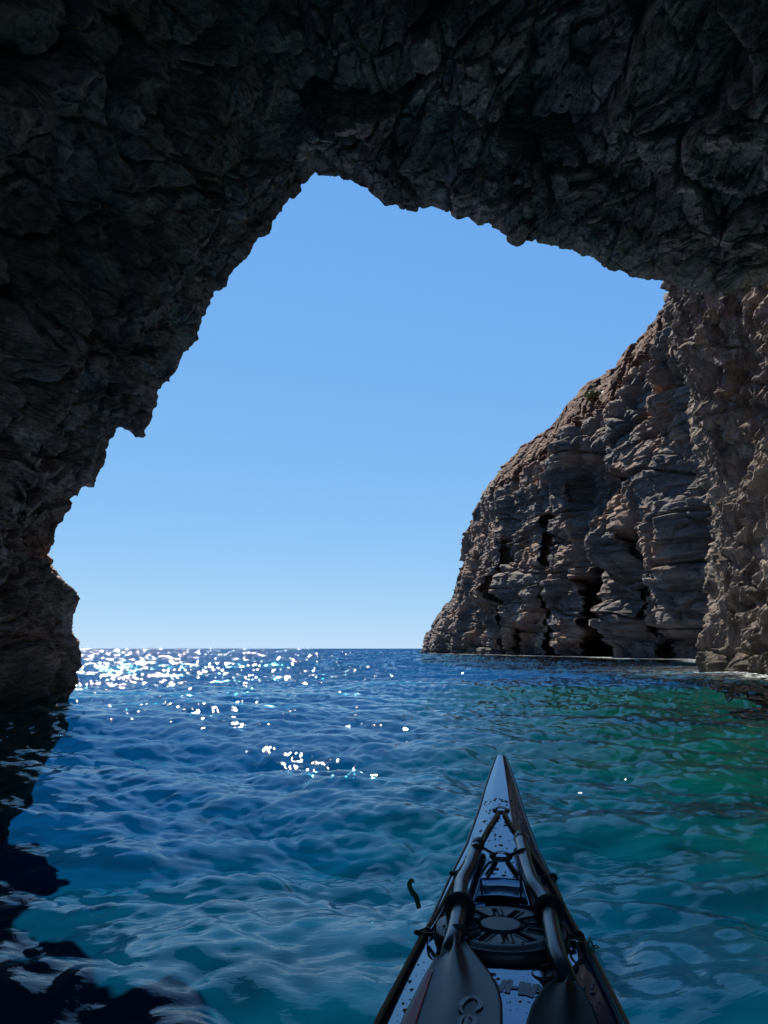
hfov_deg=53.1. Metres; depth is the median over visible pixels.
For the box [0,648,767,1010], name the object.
sea
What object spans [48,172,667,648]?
sky
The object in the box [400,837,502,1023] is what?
paddle half
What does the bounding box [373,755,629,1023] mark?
kayak
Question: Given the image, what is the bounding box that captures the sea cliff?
[420,309,714,682]
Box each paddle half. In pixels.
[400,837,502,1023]
[514,831,598,1023]
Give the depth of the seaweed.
2.45 m
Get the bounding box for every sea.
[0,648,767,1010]
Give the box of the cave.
[0,0,767,839]
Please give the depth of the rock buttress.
26.51 m
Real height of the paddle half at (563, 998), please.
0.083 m
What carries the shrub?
on the sea cliff
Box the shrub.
[585,389,602,400]
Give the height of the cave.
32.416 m
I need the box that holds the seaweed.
[407,878,420,908]
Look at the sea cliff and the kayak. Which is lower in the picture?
the kayak
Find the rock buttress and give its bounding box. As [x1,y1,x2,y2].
[659,281,767,705]

